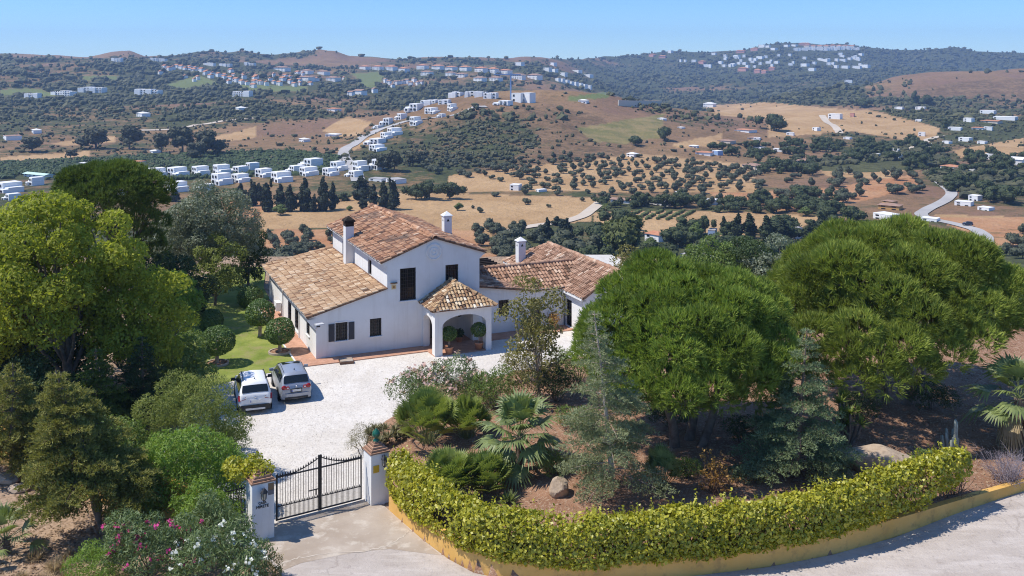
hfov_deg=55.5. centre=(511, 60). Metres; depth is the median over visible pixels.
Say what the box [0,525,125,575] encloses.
dry leaf litter
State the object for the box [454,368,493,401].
shrub
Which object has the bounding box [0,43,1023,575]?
terrain
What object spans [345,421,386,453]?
rosemary
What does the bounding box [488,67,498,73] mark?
apartment block
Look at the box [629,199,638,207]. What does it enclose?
valley tree
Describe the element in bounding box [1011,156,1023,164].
house
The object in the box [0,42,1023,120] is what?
hillside woods
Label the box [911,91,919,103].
valley tree
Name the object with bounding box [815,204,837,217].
valley tree
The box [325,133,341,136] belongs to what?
house
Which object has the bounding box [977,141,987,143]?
house
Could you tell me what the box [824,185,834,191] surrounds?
olive tree
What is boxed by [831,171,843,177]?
olive tree
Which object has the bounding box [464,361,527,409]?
shrub
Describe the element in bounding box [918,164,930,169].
valley tree
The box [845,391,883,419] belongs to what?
shrub
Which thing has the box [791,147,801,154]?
valley tree
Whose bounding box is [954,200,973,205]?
house
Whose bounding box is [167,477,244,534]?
shrub
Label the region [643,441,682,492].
shrub
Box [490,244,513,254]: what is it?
olive tree
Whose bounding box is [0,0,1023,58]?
sky
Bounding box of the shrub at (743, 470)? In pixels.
[729,452,769,483]
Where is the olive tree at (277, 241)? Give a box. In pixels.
[272,239,279,247]
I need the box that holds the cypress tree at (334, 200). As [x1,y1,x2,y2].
[328,181,339,209]
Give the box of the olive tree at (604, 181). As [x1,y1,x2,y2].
[598,179,607,183]
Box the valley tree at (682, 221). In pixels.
[676,216,698,229]
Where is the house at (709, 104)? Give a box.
[703,102,716,106]
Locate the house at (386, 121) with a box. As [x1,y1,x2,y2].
[379,118,392,125]
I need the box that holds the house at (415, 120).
[410,116,422,125]
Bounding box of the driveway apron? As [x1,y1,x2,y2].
[257,501,441,570]
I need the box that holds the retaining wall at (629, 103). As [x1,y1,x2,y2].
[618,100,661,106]
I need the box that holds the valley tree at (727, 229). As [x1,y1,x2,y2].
[719,221,733,235]
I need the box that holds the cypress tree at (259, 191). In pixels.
[257,183,261,200]
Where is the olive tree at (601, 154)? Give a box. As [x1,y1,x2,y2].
[596,152,604,156]
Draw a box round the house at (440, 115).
[436,113,445,117]
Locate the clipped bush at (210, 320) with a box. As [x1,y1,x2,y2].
[198,309,223,330]
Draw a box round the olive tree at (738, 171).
[735,168,741,176]
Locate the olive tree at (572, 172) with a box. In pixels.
[568,171,576,174]
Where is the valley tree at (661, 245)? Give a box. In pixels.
[652,243,670,249]
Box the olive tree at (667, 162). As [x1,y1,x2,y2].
[662,160,672,165]
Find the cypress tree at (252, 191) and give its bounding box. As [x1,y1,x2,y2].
[247,179,257,205]
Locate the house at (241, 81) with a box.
[238,79,244,84]
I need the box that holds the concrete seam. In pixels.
[281,530,409,563]
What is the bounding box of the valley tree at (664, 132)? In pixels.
[658,126,671,139]
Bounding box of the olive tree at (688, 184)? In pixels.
[684,180,692,189]
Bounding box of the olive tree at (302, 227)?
[298,224,311,232]
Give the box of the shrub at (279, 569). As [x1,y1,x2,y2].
[248,549,284,575]
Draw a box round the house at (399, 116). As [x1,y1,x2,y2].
[394,113,406,119]
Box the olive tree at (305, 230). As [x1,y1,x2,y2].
[303,228,313,238]
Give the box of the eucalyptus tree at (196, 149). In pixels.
[185,141,206,157]
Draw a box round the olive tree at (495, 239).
[489,234,506,246]
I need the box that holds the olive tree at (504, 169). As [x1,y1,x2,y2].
[501,165,508,173]
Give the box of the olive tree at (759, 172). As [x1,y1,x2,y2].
[751,169,762,174]
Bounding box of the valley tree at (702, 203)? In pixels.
[697,199,708,208]
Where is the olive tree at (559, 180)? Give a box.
[551,177,563,183]
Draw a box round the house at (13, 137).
[3,134,21,139]
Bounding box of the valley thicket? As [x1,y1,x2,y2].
[790,145,1023,198]
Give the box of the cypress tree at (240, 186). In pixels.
[236,183,247,204]
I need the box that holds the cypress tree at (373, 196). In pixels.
[368,184,377,204]
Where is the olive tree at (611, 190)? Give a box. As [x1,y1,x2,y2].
[608,186,615,194]
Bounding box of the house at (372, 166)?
[369,159,384,169]
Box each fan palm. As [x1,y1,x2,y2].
[0,500,51,558]
[473,388,570,492]
[958,352,1023,458]
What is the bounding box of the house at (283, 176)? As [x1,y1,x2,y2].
[271,170,292,182]
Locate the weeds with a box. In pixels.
[433,373,1003,558]
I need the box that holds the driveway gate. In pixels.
[276,454,361,520]
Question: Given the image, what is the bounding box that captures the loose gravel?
[224,351,492,513]
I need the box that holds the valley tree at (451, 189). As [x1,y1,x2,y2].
[431,181,467,198]
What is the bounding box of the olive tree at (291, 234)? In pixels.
[280,231,294,239]
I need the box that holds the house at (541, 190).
[536,188,546,191]
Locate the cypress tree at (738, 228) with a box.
[731,212,743,236]
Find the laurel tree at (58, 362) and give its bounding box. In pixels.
[0,322,61,388]
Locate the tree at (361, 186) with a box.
[351,175,371,199]
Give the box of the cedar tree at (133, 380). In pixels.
[102,336,183,426]
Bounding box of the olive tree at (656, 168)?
[653,164,659,171]
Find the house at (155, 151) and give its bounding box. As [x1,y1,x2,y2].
[150,150,160,152]
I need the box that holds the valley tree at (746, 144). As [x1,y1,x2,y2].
[743,141,749,147]
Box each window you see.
[288,302,290,319]
[295,310,297,332]
[305,322,309,337]
[335,322,348,341]
[369,318,381,337]
[399,268,416,301]
[430,320,431,337]
[445,264,457,280]
[498,300,509,316]
[565,299,571,327]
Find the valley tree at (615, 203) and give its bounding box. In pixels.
[610,200,620,207]
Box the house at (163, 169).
[148,167,166,175]
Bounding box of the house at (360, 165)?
[353,160,368,170]
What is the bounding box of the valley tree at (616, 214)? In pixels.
[597,209,634,220]
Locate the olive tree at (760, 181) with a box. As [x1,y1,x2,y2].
[750,179,765,184]
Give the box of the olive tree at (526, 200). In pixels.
[522,198,531,203]
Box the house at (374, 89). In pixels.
[371,87,377,92]
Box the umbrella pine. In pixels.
[45,156,178,290]
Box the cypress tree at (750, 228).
[742,213,757,238]
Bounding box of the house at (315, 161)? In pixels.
[298,157,322,165]
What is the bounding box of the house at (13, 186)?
[0,180,23,192]
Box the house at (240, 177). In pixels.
[231,173,250,182]
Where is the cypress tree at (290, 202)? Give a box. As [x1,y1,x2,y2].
[284,184,299,211]
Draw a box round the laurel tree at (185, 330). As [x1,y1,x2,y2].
[164,302,195,351]
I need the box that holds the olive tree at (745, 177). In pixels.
[742,174,749,181]
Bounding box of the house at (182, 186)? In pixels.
[167,180,188,191]
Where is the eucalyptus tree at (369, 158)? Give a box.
[365,154,375,163]
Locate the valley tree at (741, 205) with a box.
[724,201,743,206]
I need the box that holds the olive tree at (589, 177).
[585,174,595,181]
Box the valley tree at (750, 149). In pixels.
[747,147,759,153]
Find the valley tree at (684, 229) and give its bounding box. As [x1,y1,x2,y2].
[681,226,688,238]
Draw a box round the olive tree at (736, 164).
[730,163,739,167]
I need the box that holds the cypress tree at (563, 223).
[557,217,572,232]
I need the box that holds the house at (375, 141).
[363,138,385,144]
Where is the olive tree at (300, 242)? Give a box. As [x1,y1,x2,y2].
[288,240,309,250]
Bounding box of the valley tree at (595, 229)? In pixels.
[572,225,604,237]
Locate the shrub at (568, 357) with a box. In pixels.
[549,346,586,383]
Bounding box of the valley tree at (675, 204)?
[672,201,679,207]
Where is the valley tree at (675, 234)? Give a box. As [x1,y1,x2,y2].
[659,226,698,246]
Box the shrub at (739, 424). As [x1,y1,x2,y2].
[720,413,762,442]
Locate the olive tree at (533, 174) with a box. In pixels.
[531,172,540,176]
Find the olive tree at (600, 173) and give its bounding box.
[597,170,604,177]
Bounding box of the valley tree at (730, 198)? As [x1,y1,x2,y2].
[716,195,746,204]
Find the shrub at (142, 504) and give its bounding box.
[103,478,173,524]
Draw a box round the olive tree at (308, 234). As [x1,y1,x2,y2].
[301,230,311,239]
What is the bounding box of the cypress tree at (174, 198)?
[170,188,180,201]
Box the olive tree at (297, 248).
[292,243,308,254]
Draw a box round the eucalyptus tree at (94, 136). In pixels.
[72,127,110,148]
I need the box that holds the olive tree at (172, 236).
[147,204,220,274]
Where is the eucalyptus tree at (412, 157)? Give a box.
[405,152,426,165]
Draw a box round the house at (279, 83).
[276,81,282,85]
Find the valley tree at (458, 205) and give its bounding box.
[453,202,463,209]
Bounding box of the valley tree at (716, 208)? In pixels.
[709,205,723,211]
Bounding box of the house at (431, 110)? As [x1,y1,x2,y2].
[425,107,440,113]
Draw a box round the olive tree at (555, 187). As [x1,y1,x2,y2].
[551,185,560,190]
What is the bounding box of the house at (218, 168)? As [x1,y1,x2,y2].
[213,164,230,172]
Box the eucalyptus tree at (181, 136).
[166,126,194,151]
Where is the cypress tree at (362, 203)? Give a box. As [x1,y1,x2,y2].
[357,195,367,208]
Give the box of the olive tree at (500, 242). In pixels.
[496,240,504,245]
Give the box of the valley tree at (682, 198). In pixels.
[667,192,693,207]
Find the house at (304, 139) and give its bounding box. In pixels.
[299,138,309,141]
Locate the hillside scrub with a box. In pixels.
[0,93,1023,166]
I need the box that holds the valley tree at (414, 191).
[400,184,425,198]
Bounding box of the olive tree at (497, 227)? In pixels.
[492,222,504,232]
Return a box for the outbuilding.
[586,255,620,268]
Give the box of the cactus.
[940,419,958,447]
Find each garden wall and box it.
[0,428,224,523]
[389,478,1023,575]
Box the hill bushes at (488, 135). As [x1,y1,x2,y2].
[413,116,540,166]
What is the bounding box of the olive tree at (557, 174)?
[551,172,560,176]
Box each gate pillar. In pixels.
[246,467,275,539]
[362,428,389,505]
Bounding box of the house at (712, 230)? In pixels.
[708,228,716,234]
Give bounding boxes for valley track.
[142,117,253,130]
[526,202,601,227]
[819,115,842,132]
[909,136,938,148]
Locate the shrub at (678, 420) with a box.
[645,400,687,426]
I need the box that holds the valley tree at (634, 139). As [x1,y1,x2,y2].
[628,135,642,145]
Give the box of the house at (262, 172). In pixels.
[255,167,271,177]
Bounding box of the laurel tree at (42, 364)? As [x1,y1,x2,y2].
[0,350,86,424]
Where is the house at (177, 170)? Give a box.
[167,166,189,175]
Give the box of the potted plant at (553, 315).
[547,312,558,327]
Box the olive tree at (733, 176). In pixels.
[727,172,737,179]
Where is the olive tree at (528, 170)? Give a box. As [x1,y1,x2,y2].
[523,168,536,174]
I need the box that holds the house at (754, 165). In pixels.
[742,163,760,169]
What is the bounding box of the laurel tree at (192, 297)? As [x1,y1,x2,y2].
[157,269,206,316]
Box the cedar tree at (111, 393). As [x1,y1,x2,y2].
[63,349,146,440]
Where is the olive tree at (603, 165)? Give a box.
[597,162,607,167]
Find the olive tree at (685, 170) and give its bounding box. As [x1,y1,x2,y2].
[682,168,688,173]
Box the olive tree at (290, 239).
[284,236,299,243]
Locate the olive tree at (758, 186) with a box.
[754,184,762,188]
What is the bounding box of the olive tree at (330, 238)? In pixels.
[327,236,332,243]
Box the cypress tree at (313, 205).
[308,193,317,211]
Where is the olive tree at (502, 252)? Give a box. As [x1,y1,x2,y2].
[496,248,512,256]
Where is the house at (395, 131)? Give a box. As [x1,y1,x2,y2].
[387,127,402,135]
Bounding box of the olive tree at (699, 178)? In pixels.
[695,176,705,181]
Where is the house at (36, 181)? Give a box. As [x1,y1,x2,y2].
[25,176,43,185]
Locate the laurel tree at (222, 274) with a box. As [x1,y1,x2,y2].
[191,231,249,305]
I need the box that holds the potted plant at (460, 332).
[456,327,464,341]
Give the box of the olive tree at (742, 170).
[739,167,745,173]
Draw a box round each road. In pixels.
[258,491,1023,575]
[338,106,486,180]
[914,181,993,241]
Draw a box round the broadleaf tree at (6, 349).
[0,234,58,366]
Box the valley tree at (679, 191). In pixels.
[671,189,682,195]
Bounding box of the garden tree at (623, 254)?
[609,242,654,290]
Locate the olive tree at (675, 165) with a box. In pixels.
[673,163,681,168]
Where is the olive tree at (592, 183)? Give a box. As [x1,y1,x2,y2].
[590,180,595,186]
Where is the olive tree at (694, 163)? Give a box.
[689,161,699,165]
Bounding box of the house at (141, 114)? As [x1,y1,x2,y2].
[136,112,149,116]
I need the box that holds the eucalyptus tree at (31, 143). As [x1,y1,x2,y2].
[20,137,42,151]
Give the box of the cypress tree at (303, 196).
[295,177,311,211]
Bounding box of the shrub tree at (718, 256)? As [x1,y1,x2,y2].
[679,235,749,275]
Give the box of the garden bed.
[369,327,1023,575]
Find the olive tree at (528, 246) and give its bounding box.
[515,244,532,250]
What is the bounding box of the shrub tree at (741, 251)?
[714,235,777,293]
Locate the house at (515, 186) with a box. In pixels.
[510,183,521,190]
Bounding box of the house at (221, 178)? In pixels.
[211,172,232,185]
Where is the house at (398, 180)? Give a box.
[386,177,405,183]
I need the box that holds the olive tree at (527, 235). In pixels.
[525,230,539,239]
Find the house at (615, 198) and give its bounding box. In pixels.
[610,197,630,203]
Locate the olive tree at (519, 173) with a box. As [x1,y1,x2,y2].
[515,169,524,178]
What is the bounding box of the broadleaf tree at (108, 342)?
[78,250,201,391]
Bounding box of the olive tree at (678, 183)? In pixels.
[675,180,682,186]
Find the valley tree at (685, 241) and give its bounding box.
[663,234,694,247]
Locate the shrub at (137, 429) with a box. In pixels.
[84,414,167,448]
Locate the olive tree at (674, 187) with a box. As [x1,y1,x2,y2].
[671,183,678,191]
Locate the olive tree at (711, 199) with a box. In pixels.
[707,196,714,204]
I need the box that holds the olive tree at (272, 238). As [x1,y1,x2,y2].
[266,233,278,242]
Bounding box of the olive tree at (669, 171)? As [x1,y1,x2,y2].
[664,169,675,174]
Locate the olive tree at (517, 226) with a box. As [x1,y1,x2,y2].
[514,223,524,232]
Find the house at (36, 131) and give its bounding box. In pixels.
[32,128,41,133]
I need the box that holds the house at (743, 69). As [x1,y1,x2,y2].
[738,67,748,70]
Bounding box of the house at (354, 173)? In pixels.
[344,170,362,176]
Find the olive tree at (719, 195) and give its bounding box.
[715,192,722,198]
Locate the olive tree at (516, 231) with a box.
[496,227,523,237]
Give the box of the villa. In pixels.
[260,203,622,358]
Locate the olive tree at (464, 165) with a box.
[460,163,468,167]
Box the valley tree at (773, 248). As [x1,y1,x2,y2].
[722,234,778,254]
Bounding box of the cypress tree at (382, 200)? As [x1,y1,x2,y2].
[376,181,388,207]
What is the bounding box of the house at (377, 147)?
[369,144,386,151]
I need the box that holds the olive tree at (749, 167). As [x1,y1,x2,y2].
[744,164,752,169]
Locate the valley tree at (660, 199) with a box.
[651,194,676,207]
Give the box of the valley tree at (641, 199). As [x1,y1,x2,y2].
[630,191,647,207]
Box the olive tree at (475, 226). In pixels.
[471,222,484,232]
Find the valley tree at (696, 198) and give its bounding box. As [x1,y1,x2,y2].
[683,191,700,205]
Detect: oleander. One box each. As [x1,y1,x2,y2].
[99,506,205,575]
[154,512,277,575]
[180,488,250,549]
[381,350,497,401]
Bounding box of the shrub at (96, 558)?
[60,538,139,575]
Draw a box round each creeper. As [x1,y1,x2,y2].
[131,423,249,513]
[221,451,275,532]
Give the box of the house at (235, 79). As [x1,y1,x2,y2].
[232,77,239,82]
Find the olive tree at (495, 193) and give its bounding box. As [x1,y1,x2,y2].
[491,192,499,195]
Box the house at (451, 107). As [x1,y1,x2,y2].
[447,103,457,111]
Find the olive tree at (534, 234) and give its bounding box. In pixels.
[528,229,539,241]
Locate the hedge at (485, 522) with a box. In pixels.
[384,438,975,572]
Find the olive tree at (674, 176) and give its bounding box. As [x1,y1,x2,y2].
[671,173,677,179]
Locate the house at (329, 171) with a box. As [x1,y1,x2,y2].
[322,167,338,175]
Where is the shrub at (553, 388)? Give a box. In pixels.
[523,359,580,402]
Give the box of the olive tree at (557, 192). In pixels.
[554,189,560,195]
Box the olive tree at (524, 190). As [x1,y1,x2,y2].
[521,185,528,193]
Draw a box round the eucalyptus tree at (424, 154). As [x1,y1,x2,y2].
[416,150,429,158]
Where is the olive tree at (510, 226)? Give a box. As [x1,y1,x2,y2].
[508,220,515,229]
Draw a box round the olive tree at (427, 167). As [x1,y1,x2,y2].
[424,165,431,170]
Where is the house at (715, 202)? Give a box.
[706,198,717,204]
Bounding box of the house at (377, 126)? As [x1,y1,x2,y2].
[372,125,383,128]
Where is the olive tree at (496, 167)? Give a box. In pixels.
[492,164,502,170]
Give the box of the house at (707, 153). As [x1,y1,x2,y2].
[695,151,712,155]
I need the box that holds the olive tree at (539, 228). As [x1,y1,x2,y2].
[537,224,542,232]
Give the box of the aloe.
[363,421,410,443]
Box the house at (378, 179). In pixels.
[369,177,385,181]
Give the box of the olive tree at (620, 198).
[616,196,623,205]
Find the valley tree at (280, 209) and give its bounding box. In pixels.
[271,204,286,215]
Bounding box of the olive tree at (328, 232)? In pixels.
[325,229,331,236]
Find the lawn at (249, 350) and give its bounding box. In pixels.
[151,267,293,394]
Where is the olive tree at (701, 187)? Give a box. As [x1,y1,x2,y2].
[697,183,706,192]
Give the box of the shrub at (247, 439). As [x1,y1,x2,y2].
[210,417,252,451]
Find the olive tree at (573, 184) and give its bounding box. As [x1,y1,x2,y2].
[570,180,577,188]
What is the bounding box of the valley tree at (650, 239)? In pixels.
[643,237,658,243]
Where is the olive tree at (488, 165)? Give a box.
[483,162,496,168]
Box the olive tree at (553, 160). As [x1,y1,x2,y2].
[549,158,556,164]
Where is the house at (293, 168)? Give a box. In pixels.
[285,164,305,171]
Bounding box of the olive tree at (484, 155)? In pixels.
[482,151,488,158]
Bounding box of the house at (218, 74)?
[215,72,221,76]
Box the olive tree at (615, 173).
[612,170,619,177]
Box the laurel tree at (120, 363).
[111,307,181,375]
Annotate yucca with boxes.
[498,489,523,503]
[832,387,871,446]
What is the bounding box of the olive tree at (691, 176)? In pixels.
[684,174,694,178]
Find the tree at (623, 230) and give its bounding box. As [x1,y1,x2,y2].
[601,215,644,247]
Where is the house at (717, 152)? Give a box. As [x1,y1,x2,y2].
[712,150,722,154]
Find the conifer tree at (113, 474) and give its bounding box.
[8,370,170,531]
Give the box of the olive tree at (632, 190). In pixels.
[628,187,636,192]
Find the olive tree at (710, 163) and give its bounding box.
[705,161,715,166]
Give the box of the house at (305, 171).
[299,166,318,176]
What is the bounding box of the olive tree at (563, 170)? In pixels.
[559,168,567,173]
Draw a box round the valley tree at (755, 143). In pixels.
[748,139,767,147]
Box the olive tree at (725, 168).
[722,165,730,172]
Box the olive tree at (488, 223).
[483,218,495,229]
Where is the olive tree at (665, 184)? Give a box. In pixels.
[656,181,669,187]
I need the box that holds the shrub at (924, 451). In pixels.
[909,447,932,467]
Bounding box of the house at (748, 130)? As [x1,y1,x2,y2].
[734,128,756,132]
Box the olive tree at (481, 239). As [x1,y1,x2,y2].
[475,233,488,245]
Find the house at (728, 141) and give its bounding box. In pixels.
[717,139,735,143]
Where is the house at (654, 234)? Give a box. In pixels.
[645,230,663,241]
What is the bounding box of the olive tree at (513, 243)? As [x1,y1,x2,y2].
[511,240,530,246]
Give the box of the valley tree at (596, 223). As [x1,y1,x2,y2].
[592,221,602,225]
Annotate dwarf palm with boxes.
[391,384,458,444]
[422,443,482,491]
[439,391,493,439]
[457,447,515,493]
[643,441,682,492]
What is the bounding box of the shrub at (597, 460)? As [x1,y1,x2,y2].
[581,451,605,470]
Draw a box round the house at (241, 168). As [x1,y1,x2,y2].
[231,165,248,172]
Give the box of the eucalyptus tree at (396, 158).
[389,150,403,171]
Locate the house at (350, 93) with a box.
[347,91,354,95]
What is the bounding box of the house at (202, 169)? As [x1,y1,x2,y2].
[192,165,209,175]
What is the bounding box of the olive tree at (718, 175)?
[715,171,722,180]
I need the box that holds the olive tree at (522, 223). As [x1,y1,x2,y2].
[512,219,526,228]
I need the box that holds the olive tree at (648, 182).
[644,180,653,184]
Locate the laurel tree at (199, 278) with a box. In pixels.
[174,271,219,313]
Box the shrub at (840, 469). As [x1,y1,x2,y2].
[814,453,853,481]
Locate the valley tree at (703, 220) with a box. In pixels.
[696,215,716,232]
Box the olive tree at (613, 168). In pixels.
[610,166,620,171]
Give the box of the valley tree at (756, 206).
[749,202,763,212]
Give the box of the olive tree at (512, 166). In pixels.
[508,164,518,169]
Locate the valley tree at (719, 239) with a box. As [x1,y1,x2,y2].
[696,233,734,249]
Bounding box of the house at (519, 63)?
[515,62,524,65]
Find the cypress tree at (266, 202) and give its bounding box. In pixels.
[259,179,273,211]
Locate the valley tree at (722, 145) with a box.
[717,142,730,149]
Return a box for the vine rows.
[601,209,695,219]
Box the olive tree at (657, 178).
[650,176,661,180]
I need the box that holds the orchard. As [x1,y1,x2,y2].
[0,147,341,179]
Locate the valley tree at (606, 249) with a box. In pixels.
[599,246,618,256]
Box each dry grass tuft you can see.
[13,568,30,575]
[24,544,46,563]
[35,570,56,575]
[40,554,74,574]
[58,567,78,575]
[59,546,75,561]
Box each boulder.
[0,472,19,484]
[7,482,29,493]
[549,476,568,498]
[840,444,911,473]
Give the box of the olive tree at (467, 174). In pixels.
[462,171,471,176]
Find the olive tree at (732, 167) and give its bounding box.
[727,165,736,170]
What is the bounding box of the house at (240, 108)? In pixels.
[236,106,247,109]
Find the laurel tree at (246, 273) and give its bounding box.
[236,229,272,285]
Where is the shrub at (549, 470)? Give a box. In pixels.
[532,450,568,477]
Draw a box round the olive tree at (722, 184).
[718,182,728,186]
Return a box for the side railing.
[225,485,244,525]
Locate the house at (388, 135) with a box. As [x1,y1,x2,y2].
[380,132,392,138]
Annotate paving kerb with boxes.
[257,308,295,360]
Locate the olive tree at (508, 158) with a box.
[505,156,514,160]
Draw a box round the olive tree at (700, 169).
[695,166,702,172]
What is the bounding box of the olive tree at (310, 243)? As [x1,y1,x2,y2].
[305,241,313,248]
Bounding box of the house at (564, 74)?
[560,72,567,76]
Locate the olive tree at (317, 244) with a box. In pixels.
[313,241,324,248]
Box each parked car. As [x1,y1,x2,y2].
[231,369,271,410]
[269,360,310,400]
[962,221,972,225]
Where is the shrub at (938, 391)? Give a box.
[903,376,963,410]
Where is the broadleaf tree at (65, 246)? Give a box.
[0,189,150,398]
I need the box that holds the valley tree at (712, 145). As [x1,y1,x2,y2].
[707,142,719,148]
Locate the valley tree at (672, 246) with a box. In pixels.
[663,242,678,252]
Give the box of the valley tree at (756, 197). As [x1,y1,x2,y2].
[749,194,763,205]
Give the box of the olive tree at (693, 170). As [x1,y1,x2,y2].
[688,166,696,174]
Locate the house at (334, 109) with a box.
[327,107,340,111]
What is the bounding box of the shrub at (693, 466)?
[678,456,703,477]
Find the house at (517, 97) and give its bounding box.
[511,93,523,102]
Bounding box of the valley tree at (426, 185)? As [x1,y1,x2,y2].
[417,180,443,198]
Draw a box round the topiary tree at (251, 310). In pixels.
[245,298,274,335]
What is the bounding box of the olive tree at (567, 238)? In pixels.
[551,228,587,249]
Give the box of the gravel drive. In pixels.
[164,331,604,529]
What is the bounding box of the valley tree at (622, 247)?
[609,243,639,253]
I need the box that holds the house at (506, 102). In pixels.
[492,100,512,105]
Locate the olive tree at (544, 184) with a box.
[539,182,551,187]
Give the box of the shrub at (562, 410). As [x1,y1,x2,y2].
[553,404,598,427]
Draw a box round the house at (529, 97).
[524,92,535,102]
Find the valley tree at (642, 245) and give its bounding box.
[638,242,654,250]
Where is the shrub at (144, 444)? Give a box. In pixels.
[131,436,196,483]
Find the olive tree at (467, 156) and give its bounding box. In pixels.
[464,153,472,160]
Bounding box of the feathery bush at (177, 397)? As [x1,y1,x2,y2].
[130,367,256,478]
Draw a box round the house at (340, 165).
[330,160,347,170]
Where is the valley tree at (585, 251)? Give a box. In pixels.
[574,247,596,254]
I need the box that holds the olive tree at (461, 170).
[455,168,466,173]
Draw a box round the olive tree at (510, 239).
[507,236,520,244]
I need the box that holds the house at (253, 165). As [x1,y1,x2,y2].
[245,162,258,169]
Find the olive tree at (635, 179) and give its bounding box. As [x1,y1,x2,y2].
[633,177,642,182]
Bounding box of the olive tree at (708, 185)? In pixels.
[703,183,711,188]
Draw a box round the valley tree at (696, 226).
[687,221,703,238]
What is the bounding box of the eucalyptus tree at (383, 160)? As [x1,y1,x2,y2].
[375,153,396,170]
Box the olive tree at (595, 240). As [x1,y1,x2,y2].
[584,233,604,250]
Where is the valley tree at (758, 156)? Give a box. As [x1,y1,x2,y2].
[749,152,764,161]
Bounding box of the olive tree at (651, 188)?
[648,183,655,192]
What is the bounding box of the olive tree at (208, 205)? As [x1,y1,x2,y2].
[171,179,265,295]
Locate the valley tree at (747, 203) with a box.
[740,199,759,207]
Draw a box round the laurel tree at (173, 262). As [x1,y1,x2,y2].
[119,251,204,316]
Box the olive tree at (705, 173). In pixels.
[702,171,708,177]
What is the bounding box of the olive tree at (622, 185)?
[618,182,626,189]
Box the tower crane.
[494,73,520,99]
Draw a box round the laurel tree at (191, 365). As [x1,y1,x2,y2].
[154,328,218,389]
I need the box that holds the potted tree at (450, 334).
[443,325,456,353]
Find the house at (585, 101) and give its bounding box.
[578,99,588,103]
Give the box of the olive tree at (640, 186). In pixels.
[637,184,645,188]
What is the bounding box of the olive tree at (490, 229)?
[488,225,501,233]
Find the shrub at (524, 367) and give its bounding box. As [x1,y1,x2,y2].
[499,350,559,383]
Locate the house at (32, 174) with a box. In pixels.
[22,172,53,178]
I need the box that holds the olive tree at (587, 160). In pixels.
[583,158,592,162]
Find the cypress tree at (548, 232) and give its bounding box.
[540,217,554,239]
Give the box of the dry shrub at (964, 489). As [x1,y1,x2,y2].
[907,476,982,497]
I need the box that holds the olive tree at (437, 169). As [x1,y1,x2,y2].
[431,165,442,173]
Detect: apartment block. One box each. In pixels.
[24,93,41,97]
[50,90,76,95]
[78,87,106,92]
[111,58,122,61]
[134,89,162,94]
[150,58,167,61]
[203,63,215,65]
[219,64,232,66]
[232,91,252,96]
[244,62,255,65]
[274,66,290,71]
[299,76,315,81]
[301,69,313,73]
[317,70,329,74]
[325,76,340,81]
[359,65,370,69]
[372,65,383,69]
[385,65,397,70]
[398,67,409,72]
[416,64,428,68]
[420,99,438,105]
[421,71,433,75]
[432,65,443,69]
[438,99,450,104]
[445,66,457,70]
[445,71,455,75]
[448,91,463,97]
[455,73,467,77]
[459,66,471,70]
[464,91,474,97]
[473,76,486,81]
[474,91,487,97]
[475,67,487,72]
[483,92,498,98]
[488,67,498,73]
[488,76,502,81]
[499,69,512,73]
[511,74,525,79]
[527,74,542,79]
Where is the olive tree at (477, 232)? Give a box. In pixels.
[473,229,482,236]
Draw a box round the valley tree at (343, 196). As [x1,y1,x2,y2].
[337,192,351,200]
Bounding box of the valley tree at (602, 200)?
[592,196,609,204]
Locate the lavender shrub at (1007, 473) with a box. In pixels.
[974,443,1023,487]
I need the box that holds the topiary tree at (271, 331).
[264,317,294,355]
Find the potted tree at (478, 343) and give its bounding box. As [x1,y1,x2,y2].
[470,322,485,349]
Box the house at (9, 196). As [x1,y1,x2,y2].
[1,192,20,200]
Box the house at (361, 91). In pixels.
[353,89,367,94]
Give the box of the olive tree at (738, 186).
[735,182,742,189]
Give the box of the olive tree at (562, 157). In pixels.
[558,154,568,160]
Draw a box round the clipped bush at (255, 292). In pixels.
[236,285,263,307]
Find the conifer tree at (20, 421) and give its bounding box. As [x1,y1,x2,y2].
[0,362,48,477]
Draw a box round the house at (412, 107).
[404,103,422,112]
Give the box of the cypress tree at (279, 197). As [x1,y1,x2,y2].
[273,183,284,206]
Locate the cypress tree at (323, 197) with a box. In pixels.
[316,176,331,210]
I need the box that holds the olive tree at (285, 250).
[272,244,294,256]
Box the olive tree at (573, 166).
[570,162,576,170]
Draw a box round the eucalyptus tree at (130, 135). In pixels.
[119,125,144,148]
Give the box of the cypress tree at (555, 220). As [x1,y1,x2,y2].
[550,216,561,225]
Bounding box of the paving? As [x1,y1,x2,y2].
[261,300,573,366]
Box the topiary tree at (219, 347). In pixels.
[200,325,235,367]
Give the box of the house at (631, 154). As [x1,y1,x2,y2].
[627,152,638,157]
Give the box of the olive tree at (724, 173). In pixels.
[720,171,728,176]
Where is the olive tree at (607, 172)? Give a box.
[603,170,611,174]
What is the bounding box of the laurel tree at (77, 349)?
[3,270,99,383]
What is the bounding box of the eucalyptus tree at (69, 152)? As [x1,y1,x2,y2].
[65,149,78,156]
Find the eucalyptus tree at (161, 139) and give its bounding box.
[152,132,169,151]
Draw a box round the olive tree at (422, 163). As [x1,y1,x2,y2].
[420,160,426,166]
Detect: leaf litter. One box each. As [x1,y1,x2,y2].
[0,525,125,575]
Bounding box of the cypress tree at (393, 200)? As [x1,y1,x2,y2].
[386,176,399,209]
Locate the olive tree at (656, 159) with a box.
[652,156,662,162]
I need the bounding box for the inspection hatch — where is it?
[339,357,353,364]
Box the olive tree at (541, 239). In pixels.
[536,235,546,244]
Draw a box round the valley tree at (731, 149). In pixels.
[723,145,739,154]
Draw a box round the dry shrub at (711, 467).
[693,448,741,496]
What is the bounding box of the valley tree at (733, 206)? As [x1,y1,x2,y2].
[718,202,741,211]
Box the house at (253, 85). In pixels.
[250,83,256,87]
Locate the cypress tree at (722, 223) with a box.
[719,216,726,235]
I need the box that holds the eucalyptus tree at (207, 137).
[193,128,228,152]
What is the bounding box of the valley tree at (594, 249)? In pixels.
[584,245,612,254]

